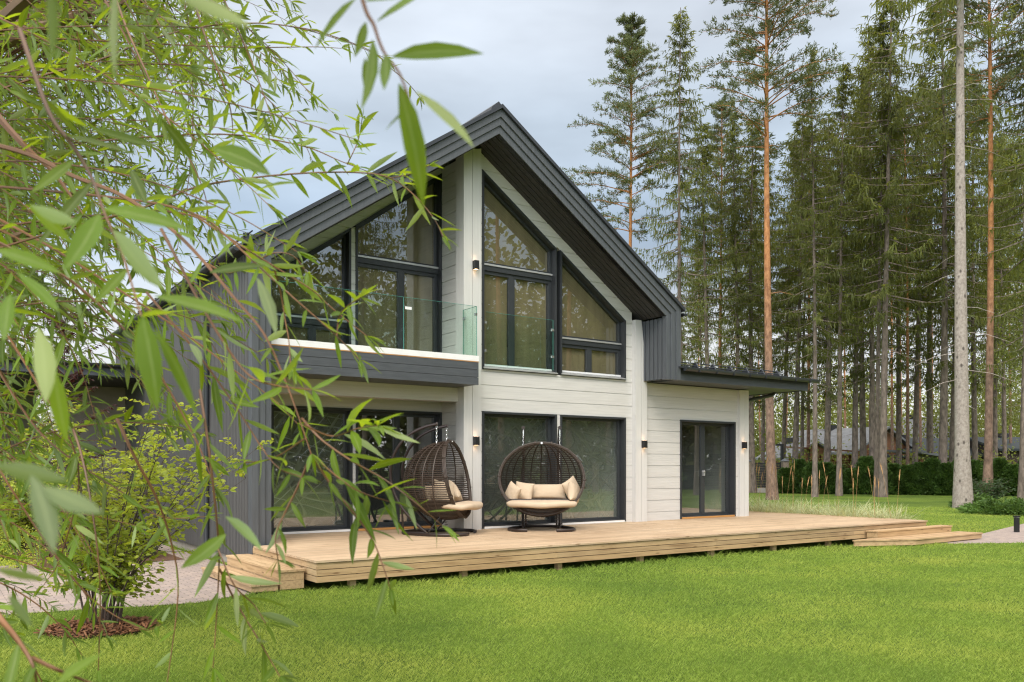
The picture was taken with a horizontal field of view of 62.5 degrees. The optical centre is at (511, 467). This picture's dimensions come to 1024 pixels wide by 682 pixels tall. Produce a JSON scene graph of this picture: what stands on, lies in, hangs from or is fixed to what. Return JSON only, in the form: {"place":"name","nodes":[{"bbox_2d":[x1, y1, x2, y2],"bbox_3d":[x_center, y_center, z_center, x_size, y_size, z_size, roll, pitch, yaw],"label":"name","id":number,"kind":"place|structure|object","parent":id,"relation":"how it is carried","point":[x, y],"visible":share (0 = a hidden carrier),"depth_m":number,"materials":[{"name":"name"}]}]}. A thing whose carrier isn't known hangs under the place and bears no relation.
{"place":"outdoors","nodes":[
{"label":"outdoors","id":0,"kind":"place"},
{"bbox_2d":[35,254,89,416],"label":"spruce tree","id":1,"kind":"object","parent":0,"point":[68,331],"visible":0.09,"depth_m":51.84,"materials":[{"name":"green plant"}]},
{"bbox_2d":[0,527,297,614],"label":"paved path","id":2,"kind":"structure","parent":0,"point":[189,578],"depth_m":11.08,"materials":[{"name":"stone"}]},
{"bbox_2d":[0,525,46,568],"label":"shrub","id":3,"kind":"object","parent":2,"relation":"on","point":[19,563],"visible":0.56,"depth_m":13.42,"materials":[{"name":"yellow plant"}]},
{"bbox_2d":[7,534,181,568],"bbox_3d":[-8.724,1.598,16.924,2.400,0.001,7.900,0,0,-35],"label":"planting bed","id":4,"kind":"object","parent":2,"relation":"on","point":[160,557],"depth_m":15.13,"materials":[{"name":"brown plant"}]},
{"bbox_2d":[0,443,64,549],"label":"yellow leaved shrub","id":5,"kind":"object","parent":4,"relation":"on","point":[23,522],"visible":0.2,"depth_m":16.35,"materials":[{"name":"green plant"}]},
{"bbox_2d":[12,308,117,548],"bbox_3d":[-8.495,-0.784,16.059,1.771,4.772,1.562,0,0,-35],"label":"shrub","id":6,"kind":"object","parent":4,"relation":"on","point":[75,375],"visible":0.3,"depth_m":15.96,"materials":[{"name":"green plant"}]},
{"bbox_2d":[60,449,153,550],"bbox_3d":[-7.248,0.577,14.604,1.558,2.052,1.826,0,0,-3],"label":"yellow leaved shrub","id":7,"kind":"object","parent":4,"relation":"on","point":[111,503],"visible":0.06,"depth_m":14.60,"materials":[{"name":"green plant"}]},
{"bbox_2d":[201,554,305,592],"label":"wooden steps","id":8,"kind":"structure","parent":2,"relation":"on","point":[250,565],"depth_m":11.42,"materials":[{"name":"wood"}]},
{"bbox_2d":[0,487,1023,681],"bbox_3d":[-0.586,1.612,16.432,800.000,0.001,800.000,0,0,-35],"label":"lawn","id":9,"kind":"structure","parent":0,"point":[926,501],"depth_m":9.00,"materials":[{"name":"plant"}]},
{"bbox_2d":[0,452,28,554],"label":"yellow leaved shrub","id":10,"kind":"object","parent":9,"relation":"on","point":[1,505],"visible":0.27,"depth_m":14.62,"materials":[{"name":"green plant"}]},
{"bbox_2d":[0,135,65,357],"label":"spruce tree","id":11,"kind":"object","parent":9,"relation":"on","point":[8,352],"visible":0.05,"depth_m":37.81,"materials":[{"name":"green plant"}]},
{"bbox_2d":[0,357,141,528],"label":"carport","id":12,"kind":"object","parent":9,"relation":"on","point":[111,391],"visible":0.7,"depth_m":20.68,"materials":[{"name":"grey paint"}]},
{"bbox_2d":[33,615,158,638],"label":"bark mulch","id":13,"kind":"object","parent":9,"relation":"on","point":[52,629],"visible":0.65,"depth_m":8.17,"materials":[{"name":"wood"}]},
{"bbox_2d":[0,389,274,624],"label":"yellow leaved shrub","id":14,"kind":"object","parent":13,"relation":"on","point":[124,562],"visible":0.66,"depth_m":8.29,"materials":[{"name":"green plant"}]},
{"bbox_2d":[0,0,482,681],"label":"willow tree","id":15,"kind":"object","parent":9,"relation":"on","point":[48,28],"visible":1,"depth_m":2.38,"materials":[{"name":"green plant"}]},
{"bbox_2d":[105,101,820,561],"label":"house","id":16,"kind":"structure","parent":9,"relation":"on","point":[563,307],"depth_m":16.93,"materials":[{"name":"paint"}]},
{"bbox_2d":[271,228,350,343],"bbox_3d":[-3.723,-3.249,15.474,1.555,2.499,0.252,0,0,-35],"label":"window","id":17,"kind":"structure","parent":16,"relation":"in","point":[333,270],"depth_m":15.70,"materials":[{"name":"black glass"}]},
{"bbox_2d":[271,405,352,534],"bbox_3d":[-3.697,0.043,15.487,1.552,2.306,0.260,0,0,-35],"label":"window","id":18,"kind":"structure","parent":16,"relation":"in","point":[347,446],"depth_m":15.71,"materials":[{"name":"black metal"}]},
{"bbox_2d":[351,173,442,352],"bbox_3d":[-2.234,-3.965,16.509,1.889,3.930,0.252,0,0,-35],"label":"window","id":19,"kind":"structure","parent":16,"relation":"in","point":[383,242],"depth_m":16.63,"materials":[{"name":"clear glass"}]},
{"bbox_2d":[355,409,441,530],"bbox_3d":[-2.239,0.043,16.501,1.863,2.306,0.260,0,0,-35],"label":"glass door","id":20,"kind":"structure","parent":16,"relation":"in","point":[436,416],"depth_m":16.53,"materials":[{"name":"glass"}]},
{"bbox_2d":[482,411,556,528],"bbox_3d":[0.112,0.048,17.040,1.840,2.296,0.260,0,0,-35],"label":"window","id":21,"kind":"structure","parent":16,"relation":"in","point":[551,418],"depth_m":17.11,"materials":[{"name":"black metal"}]},
{"bbox_2d":[482,169,557,374],"bbox_3d":[0.121,-3.864,17.027,1.840,3.889,0.290,0,0,-35],"label":"window","id":22,"kind":"structure","parent":16,"relation":"in","point":[517,343],"depth_m":17.07,"materials":[{"name":"clear glass"}]},
{"bbox_2d":[557,250,626,379],"bbox_3d":[1.701,-3.219,18.126,1.830,2.599,0.290,0,0,-35],"label":"window","id":23,"kind":"structure","parent":16,"relation":"in","point":[583,324],"depth_m":18.13,"materials":[{"name":"clear glass"}]},
{"bbox_2d":[560,415,625,524],"bbox_3d":[1.692,0.048,18.139,1.830,2.296,0.260,0,0,-35],"label":"window","id":24,"kind":"structure","parent":16,"relation":"in","point":[620,516],"depth_m":18.55,"materials":[{"name":"black metal"}]},
{"bbox_2d":[680,420,735,518],"bbox_3d":[4.613,0.043,20.188,1.913,2.306,0.290,0,0,-35],"label":"glass door","id":25,"kind":"structure","parent":16,"relation":"in","point":[730,427],"depth_m":20.42,"materials":[{"name":"metal"}]},
{"bbox_2d":[5,303,1021,472],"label":"woods","id":26,"kind":"object","parent":9,"relation":"on","point":[821,423],"visible":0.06,"depth_m":96.48,"materials":[{"name":"plant"}]},
{"bbox_2d":[253,511,927,588],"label":"wooden deck","id":27,"kind":"structure","parent":9,"relation":"on","point":[322,557],"depth_m":14.07,"materials":[{"name":"light brown wood planks"}]},
{"bbox_2d":[389,422,476,536],"bbox_3d":[-1.415,0.200,15.245,1.458,2.001,1.691,0,0,10],"label":"hanging chair","id":28,"kind":"object","parent":27,"relation":"on","point":[435,455],"visible":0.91,"depth_m":14.91,"materials":[{"name":"wicker"}]},
{"bbox_2d":[441,501,482,509],"bbox_3d":[-0.934,0.681,15.158,0.757,0.159,1.335,0,0,10],"label":"seat cushion","id":29,"kind":"object","parent":28,"relation":"on","point":[469,505],"visible":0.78,"depth_m":14.62,"materials":[{"name":"beige fabric"}]},
{"bbox_2d":[434,480,453,499],"bbox_3d":[-1.190,0.455,14.797,0.447,0.428,0.181,18,-28,-40],"label":"pillow","id":30,"kind":"object","parent":29,"relation":"on","point":[451,488],"visible":0.46,"depth_m":14.70,"materials":[{"name":"beige fabric"}]},
{"bbox_2d":[497,426,586,531],"bbox_3d":[0.570,0.200,16.350,1.691,2.001,1.458,0,0,1],"label":"hanging chair","id":31,"kind":"object","parent":27,"relation":"on","point":[545,512],"visible":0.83,"depth_m":16.44,"materials":[{"name":"wicker"}]},
{"bbox_2d":[506,500,576,508],"bbox_3d":[0.559,0.681,15.861,1.335,0.159,0.757,0,0,1],"label":"seat cushion","id":32,"kind":"object","parent":31,"relation":"on","point":[541,504],"visible":0.91,"depth_m":15.55,"materials":[{"name":"beige fabric"}]},
{"bbox_2d":[505,481,520,498],"bbox_3d":[0.013,0.485,15.983,0.165,0.354,0.354,13,15,-40],"label":"pillow","id":33,"kind":"object","parent":32,"relation":"on","point":[513,490],"visible":0.79,"depth_m":15.89,"materials":[{"name":"beige fabric"}]},
{"bbox_2d":[516,481,534,498],"bbox_3d":[0.225,0.455,16.118,0.373,0.354,0.162,8,-14,15],"label":"pillow","id":34,"kind":"object","parent":32,"relation":"on","point":[526,492],"visible":0.7,"depth_m":16.04,"materials":[{"name":"beige fabric"}]},
{"bbox_2d":[532,484,566,498],"bbox_3d":[0.589,0.465,16.311,0.931,0.298,0.181,0,-14,1],"label":"pillow","id":35,"kind":"object","parent":32,"relation":"on","point":[548,491],"visible":0.69,"depth_m":16.23,"materials":[{"name":"beige fabric"}]},
{"bbox_2d":[567,482,578,503],"bbox_3d":[1.160,0.475,15.899,0.181,0.354,0.354,-9,-18,25],"label":"pillow","id":36,"kind":"object","parent":32,"relation":"on","point":[573,490],"visible":0.92,"depth_m":15.77,"materials":[{"name":"beige fabric"}]},
{"bbox_2d":[560,11,696,247],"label":"pine tree","id":37,"kind":"object","parent":9,"relation":"on","point":[633,55],"visible":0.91,"depth_m":49.62,"materials":[{"name":"green plant"}]},
{"bbox_2d":[635,7,727,367],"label":"spruce tree","id":38,"kind":"object","parent":9,"relation":"on","point":[679,272],"visible":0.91,"depth_m":46.78,"materials":[{"name":"green plant"}]},
{"bbox_2d":[681,253,717,365],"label":"pine tree","id":39,"kind":"object","parent":9,"relation":"on","point":[711,284],"visible":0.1,"depth_m":79.53,"materials":[{"name":"green plant"}]},
{"bbox_2d":[682,238,723,366],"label":"spruce tree","id":40,"kind":"object","parent":9,"relation":"on","point":[697,322],"visible":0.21,"depth_m":65.94,"materials":[{"name":"green plant"}]},
{"bbox_2d":[663,122,755,368],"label":"spruce tree","id":41,"kind":"object","parent":9,"relation":"on","point":[704,255],"visible":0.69,"depth_m":51.83,"materials":[{"name":"green plant"}]},
{"bbox_2d":[684,93,762,367],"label":"pine tree","id":42,"kind":"object","parent":9,"relation":"on","point":[721,130],"visible":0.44,"depth_m":56.53,"materials":[{"name":"green plant"}]},
{"bbox_2d":[689,111,782,405],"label":"spruce tree","id":43,"kind":"object","parent":9,"relation":"on","point":[734,220],"visible":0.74,"depth_m":52.81,"materials":[{"name":"green plant"}]},
{"bbox_2d":[700,119,799,492],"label":"spruce tree","id":44,"kind":"object","parent":9,"relation":"on","point":[750,216],"visible":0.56,"depth_m":53.73,"materials":[{"name":"green plant"}]},
{"bbox_2d":[718,164,785,430],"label":"spruce tree","id":45,"kind":"object","parent":9,"relation":"on","point":[759,184],"visible":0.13,"depth_m":61.96,"materials":[{"name":"green plant"}]},
{"bbox_2d":[726,161,804,487],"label":"spruce tree","id":46,"kind":"object","parent":9,"relation":"on","point":[763,368],"visible":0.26,"depth_m":57.99,"materials":[{"name":"green plant"}]},
{"bbox_2d":[690,0,845,499],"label":"pine tree","id":47,"kind":"object","parent":9,"relation":"on","point":[767,24],"visible":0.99,"depth_m":41.92,"materials":[{"name":"green plant"}]},
{"bbox_2d":[749,458,788,492],"bbox_3d":[16.258,0.550,54.000,2.970,2.300,0.520,0,0,0],"label":"slatted fence","id":48,"kind":"object","parent":9,"relation":"on","point":[784,462],"visible":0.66,"depth_m":53.98,"materials":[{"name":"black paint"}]},
{"bbox_2d":[743,140,825,457],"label":"spruce tree","id":49,"kind":"object","parent":9,"relation":"on","point":[784,417],"visible":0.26,"depth_m":59.88,"materials":[{"name":"green plant"}]},
{"bbox_2d":[777,467,799,492],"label":"arborvitae shrub","id":50,"kind":"object","parent":9,"relation":"on","point":[783,471],"visible":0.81,"depth_m":52.24,"materials":[{"name":"plant"}]},
{"bbox_2d":[755,438,823,472],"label":"neighbour house","id":51,"kind":"structure","parent":9,"relation":"on","point":[788,440],"depth_m":78.23,"materials":[{"name":"grey metal"}]},
{"bbox_2d":[784,458,810,493],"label":"arborvitae shrub","id":52,"kind":"object","parent":9,"relation":"on","point":[801,463],"visible":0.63,"depth_m":52.15,"materials":[{"name":"plant"}]},
{"bbox_2d":[753,117,851,462],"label":"spruce tree","id":53,"kind":"object","parent":9,"relation":"on","point":[787,274],"visible":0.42,"depth_m":55.84,"materials":[{"name":"green plant"}]},
{"bbox_2d":[772,195,832,458],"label":"spruce tree","id":54,"kind":"object","parent":9,"relation":"on","point":[809,410],"visible":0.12,"depth_m":61.83,"materials":[{"name":"green plant"}]},
{"bbox_2d":[780,128,831,460],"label":"pine tree","id":55,"kind":"object","parent":9,"relation":"on","point":[808,416],"visible":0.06,"depth_m":66.03,"materials":[{"name":"green plant"}]},
{"bbox_2d":[795,461,828,493],"bbox_3d":[18.492,0.621,51.705,2.021,2.097,2.093,0,0,31],"label":"arborvitae shrub","id":56,"kind":"object","parent":9,"relation":"on","point":[807,471],"visible":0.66,"depth_m":51.40,"materials":[{"name":"plant"}]},
{"bbox_2d":[763,50,873,496],"bbox_3d":[16.823,-10.579,46.383,5.381,24.554,5.309,0,0,-18],"label":"spruce tree","id":57,"kind":"object","parent":9,"relation":"on","point":[810,178],"visible":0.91,"depth_m":45.92,"materials":[{"name":"green plant"}]},
{"bbox_2d":[778,113,875,461],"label":"spruce tree","id":58,"kind":"object","parent":9,"relation":"on","point":[827,433],"visible":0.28,"depth_m":52.96,"materials":[{"name":"green plant"}]},
{"bbox_2d":[791,167,866,452],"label":"spruce tree","id":59,"kind":"object","parent":9,"relation":"on","point":[826,289],"visible":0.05,"depth_m":70.40,"materials":[{"name":"green plant"}]},
{"bbox_2d":[818,461,843,493],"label":"arborvitae shrub","id":60,"kind":"object","parent":9,"relation":"on","point":[829,467],"visible":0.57,"depth_m":51.30,"materials":[{"name":"plant"}]},
{"bbox_2d":[798,62,891,495],"bbox_3d":[18.997,-10.801,48.519,5.296,25.002,5.342,0,0,-8],"label":"spruce tree","id":61,"kind":"object","parent":9,"relation":"on","point":[842,100],"visible":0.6,"depth_m":48.08,"materials":[{"name":"green plant"}]},
{"bbox_2d":[786,446,909,467],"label":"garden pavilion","id":62,"kind":"structure","parent":9,"relation":"on","point":[846,463],"depth_m":64.51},
{"bbox_2d":[834,467,866,493],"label":"arborvitae shrub","id":63,"kind":"object","parent":9,"relation":"on","point":[846,478],"visible":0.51,"depth_m":50.88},
{"bbox_2d":[790,425,911,463],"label":"neighbour house","id":64,"kind":"structure","parent":9,"relation":"on","point":[846,432],"depth_m":78.98,"materials":[{"name":"grey metal"}]},
{"bbox_2d":[807,63,911,467],"bbox_3d":[22.144,-12.041,53.766,6.133,27.506,5.782,0,0,-4],"label":"spruce tree","id":65,"kind":"object","parent":9,"relation":"on","point":[855,431],"visible":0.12,"depth_m":53.75,"materials":[{"name":"green plant"}]},
{"bbox_2d":[848,456,873,494],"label":"arborvitae shrub","id":66,"kind":"object","parent":9,"relation":"on","point":[863,463],"visible":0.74,"depth_m":50.28,"materials":[{"name":"plant"}]},
{"bbox_2d":[810,95,916,456],"bbox_3d":[24.581,-12.290,59.126,6.971,28.006,8.613,0,0,33],"label":"spruce tree","id":67,"kind":"object","parent":9,"relation":"on","point":[862,444],"visible":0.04,"depth_m":58.95,"materials":[{"name":"green plant"}]},
{"bbox_2d":[843,476,898,517],"bbox_3d":[8.790,0.899,20.346,1.761,1.406,1.683,0,0,-33],"label":"reed grass clump","id":68,"kind":"object","parent":9,"relation":"on","point":[874,514],"visible":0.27,"depth_m":20.46,"materials":[{"name":"green plant"}]},
{"bbox_2d":[817,23,933,458],"bbox_3d":[22.193,-12.786,51.864,6.982,29.007,5.650,0,0,4],"label":"spruce tree","id":69,"kind":"object","parent":9,"relation":"on","point":[871,375],"visible":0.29,"depth_m":51.72,"materials":[{"name":"green plant"}]},
{"bbox_2d":[863,464,896,494],"bbox_3d":[22.030,0.655,50.380,1.974,2.048,1.860,0,0,3],"label":"arborvitae shrub","id":70,"kind":"object","parent":9,"relation":"on","point":[891,488],"visible":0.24,"depth_m":49.94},
{"bbox_2d":[839,7,932,495],"bbox_3d":[20.512,-11.795,46.480,4.904,27.002,4.862,0,0,39],"label":"spruce tree","id":71,"kind":"object","parent":9,"relation":"on","point":[882,44],"visible":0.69,"depth_m":46.67,"materials":[{"name":"green plant"}]},
{"bbox_2d":[755,424,1018,485],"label":"undergrowth","id":72,"kind":"object","parent":9,"relation":"on","point":[888,459],"visible":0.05,"depth_m":60.18,"materials":[{"name":"plant"}]},
{"bbox_2d":[866,465,920,527],"bbox_3d":[9.125,0.742,20.021,1.711,1.719,1.753,0,0,-10],"label":"reed grass clump","id":73,"kind":"object","parent":9,"relation":"on","point":[899,516],"visible":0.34,"depth_m":20.01,"materials":[{"name":"green plant"}]},
{"bbox_2d":[874,172,915,462],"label":"pine tree","id":74,"kind":"object","parent":9,"relation":"on","point":[892,433],"visible":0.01,"depth_m":74.98,"materials":[{"name":"orange plant"}]},
{"bbox_2d":[842,115,949,465],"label":"spruce tree","id":75,"kind":"object","parent":9,"relation":"on","point":[898,425],"visible":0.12,"depth_m":59.90,"materials":[{"name":"green plant"}]},
{"bbox_2d":[888,463,906,494],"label":"arborvitae shrub","id":76,"kind":"object","parent":9,"relation":"on","point":[894,468],"visible":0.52,"depth_m":50.03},
{"bbox_2d":[819,0,977,496],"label":"spruce tree","id":77,"kind":"object","parent":9,"relation":"on","point":[899,112],"visible":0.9,"depth_m":45.79,"materials":[{"name":"green plant"}]},
{"bbox_2d":[878,97,934,464],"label":"pine tree","id":78,"kind":"object","parent":9,"relation":"on","point":[907,361],"visible":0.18,"depth_m":55.73,"materials":[{"name":"green plant"}]},
{"bbox_2d":[893,464,921,494],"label":"arborvitae shrub","id":79,"kind":"object","parent":9,"relation":"on","point":[907,469],"visible":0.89,"depth_m":49.54,"materials":[{"name":"plant"}]},
{"bbox_2d":[852,525,982,545],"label":"wooden steps","id":80,"kind":"structure","parent":9,"relation":"on","point":[917,535],"depth_m":17.84,"materials":[{"name":"wood"}]},
{"bbox_2d":[904,461,931,494],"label":"arborvitae shrub","id":81,"kind":"object","parent":9,"relation":"on","point":[919,467],"visible":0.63,"depth_m":49.40,"materials":[{"name":"plant"}]},
{"bbox_2d":[889,414,949,437],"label":"neighbour house","id":82,"kind":"structure","parent":9,"relation":"on","point":[910,424],"depth_m":102.29,"materials":[{"name":"grey metal"}]},
{"bbox_2d":[903,214,937,446],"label":"pine tree","id":83,"kind":"object","parent":9,"relation":"on","point":[920,428],"visible":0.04,"depth_m":79.81,"materials":[{"name":"orange plant"}]},
{"bbox_2d":[877,72,975,463],"bbox_3d":[28.057,-12.783,57.905,6.467,29.006,6.097,0,0,-44],"label":"spruce tree","id":84,"kind":"object","parent":9,"relation":"on","point":[915,425],"visible":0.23,"depth_m":57.75,"materials":[{"name":"green plant"}]},
{"bbox_2d":[915,457,949,494],"bbox_3d":[24.663,0.521,49.431,2.035,2.311,2.216,0,0,-26],"label":"arborvitae shrub","id":85,"kind":"object","parent":9,"relation":"on","point":[931,464],"visible":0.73,"depth_m":49.07,"materials":[{"name":"plant"}]},
{"bbox_2d":[881,87,984,458],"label":"spruce tree","id":86,"kind":"object","parent":9,"relation":"on","point":[929,431],"visible":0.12,"depth_m":60.78,"materials":[{"name":"green plant"}]},
{"bbox_2d":[887,435,983,463],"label":"neighbour house","id":87,"kind":"structure","parent":9,"relation":"on","point":[936,440],"depth_m":78.91,"materials":[{"name":"grey stone"}]},
{"bbox_2d":[928,462,953,494],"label":"arborvitae shrub","id":88,"kind":"object","parent":9,"relation":"on","point":[947,473],"visible":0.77,"depth_m":48.54,"materials":[{"name":"plant"}]},
{"bbox_2d":[866,0,1023,462],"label":"spruce tree","id":89,"kind":"object","parent":9,"relation":"on","point":[947,316],"visible":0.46,"depth_m":49.91,"materials":[{"name":"green plant"}]},
{"bbox_2d":[870,0,1020,507],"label":"spruce tree","id":90,"kind":"object","parent":9,"relation":"on","point":[962,493],"visible":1,"depth_m":33.29,"materials":[{"name":"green plant"}]},
{"bbox_2d":[898,33,1016,462],"bbox_3d":[28.885,-13.280,54.858,8.025,30.007,6.494,1,0,-42],"label":"spruce tree","id":91,"kind":"object","parent":9,"relation":"on","point":[951,440],"visible":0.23,"depth_m":54.76,"materials":[{"name":"green plant"}]},
{"bbox_2d":[915,0,1023,490],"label":"pine tree","id":92,"kind":"object","parent":9,"relation":"on","point":[988,427],"visible":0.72,"depth_m":40.52,"materials":[{"name":"green plant"}]},
{"bbox_2d":[927,69,1019,460],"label":"spruce tree","id":93,"kind":"object","parent":9,"relation":"on","point":[974,394],"visible":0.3,"depth_m":55.90,"materials":[{"name":"green plant"}]},
{"bbox_2d":[971,459,982,492],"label":"arborvitae shrub","id":94,"kind":"object","parent":9,"relation":"on","point":[976,467],"visible":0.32,"depth_m":48.05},
{"bbox_2d":[936,136,1023,457],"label":"spruce tree","id":95,"kind":"object","parent":9,"relation":"on","point":[995,428],"visible":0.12,"depth_m":61.83,"materials":[{"name":"green plant"}]},
{"bbox_2d":[948,264,1023,430],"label":"birch tree","id":96,"kind":"object","parent":9,"relation":"on","point":[1012,408],"visible":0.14,"depth_m":69.43,"materials":[{"name":"plant"}]},
{"bbox_2d":[951,136,1023,394],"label":"tree","id":97,"kind":"object","parent":9,"relation":"on","point":[1017,234],"visible":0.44,"depth_m":47.63,"materials":[{"name":"plant"}]},
{"bbox_2d":[955,497,1023,514],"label":"spreading juniper","id":98,"kind":"object","parent":9,"relation":"on","point":[977,506],"visible":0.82,"depth_m":29.05,"materials":[{"name":"plant"}]},
{"bbox_2d":[972,477,1015,500],"bbox_3d":[19.783,0.985,35.105,1.759,1.242,2.229,0,0,12],"label":"rhododendron shrub","id":99,"kind":"object","parent":9,"relation":"on","point":[986,488],"visible":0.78,"depth_m":34.71,"materials":[{"name":"green plant"}]},
{"bbox_2d":[965,0,1023,499],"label":"spruce tree","id":100,"kind":"object","parent":9,"relation":"on","point":[1018,173],"visible":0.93,"depth_m":40.15,"materials":[{"name":"green plant"}]},
{"bbox_2d":[970,433,1019,463],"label":"neighbour house","id":101,"kind":"structure","parent":9,"relation":"on","point":[1016,444],"depth_m":74.65,"materials":[{"name":"grey stone"}]},
{"bbox_2d":[967,143,1023,459],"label":"spruce tree","id":102,"kind":"object","parent":9,"relation":"on","point":[1004,433],"visible":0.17,"depth_m":59.96,"materials":[{"name":"green plant"}]},
{"bbox_2d":[983,496,1023,515],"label":"spreading juniper","id":103,"kind":"object","parent":9,"relation":"on","point":[1014,507],"visible":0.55,"depth_m":28.58,"materials":[{"name":"plant"}]},
{"bbox_2d":[993,457,1016,495],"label":"arborvitae shrub","id":104,"kind":"object","parent":9,"relation":"on","point":[1000,465],"visible":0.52,"depth_m":47.76,"materials":[{"name":"plant"}]},
{"bbox_2d":[997,463,1018,495],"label":"arborvitae shrub","id":105,"kind":"object","parent":9,"relation":"on","point":[1013,470],"visible":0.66,"depth_m":47.32,"materials":[{"name":"plant"}]},
{"bbox_2d":[0,0,1023,444],"label":"sky","id":106,"kind":"structure","parent":0,"point":[538,59],"materials":[{"name":"white"}]},
{"bbox_2d":[941,524,1023,543],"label":"paved path","id":107,"kind":"structure","parent":0,"point":[1008,535],"depth_m":19.31,"materials":[{"name":"concrete"}]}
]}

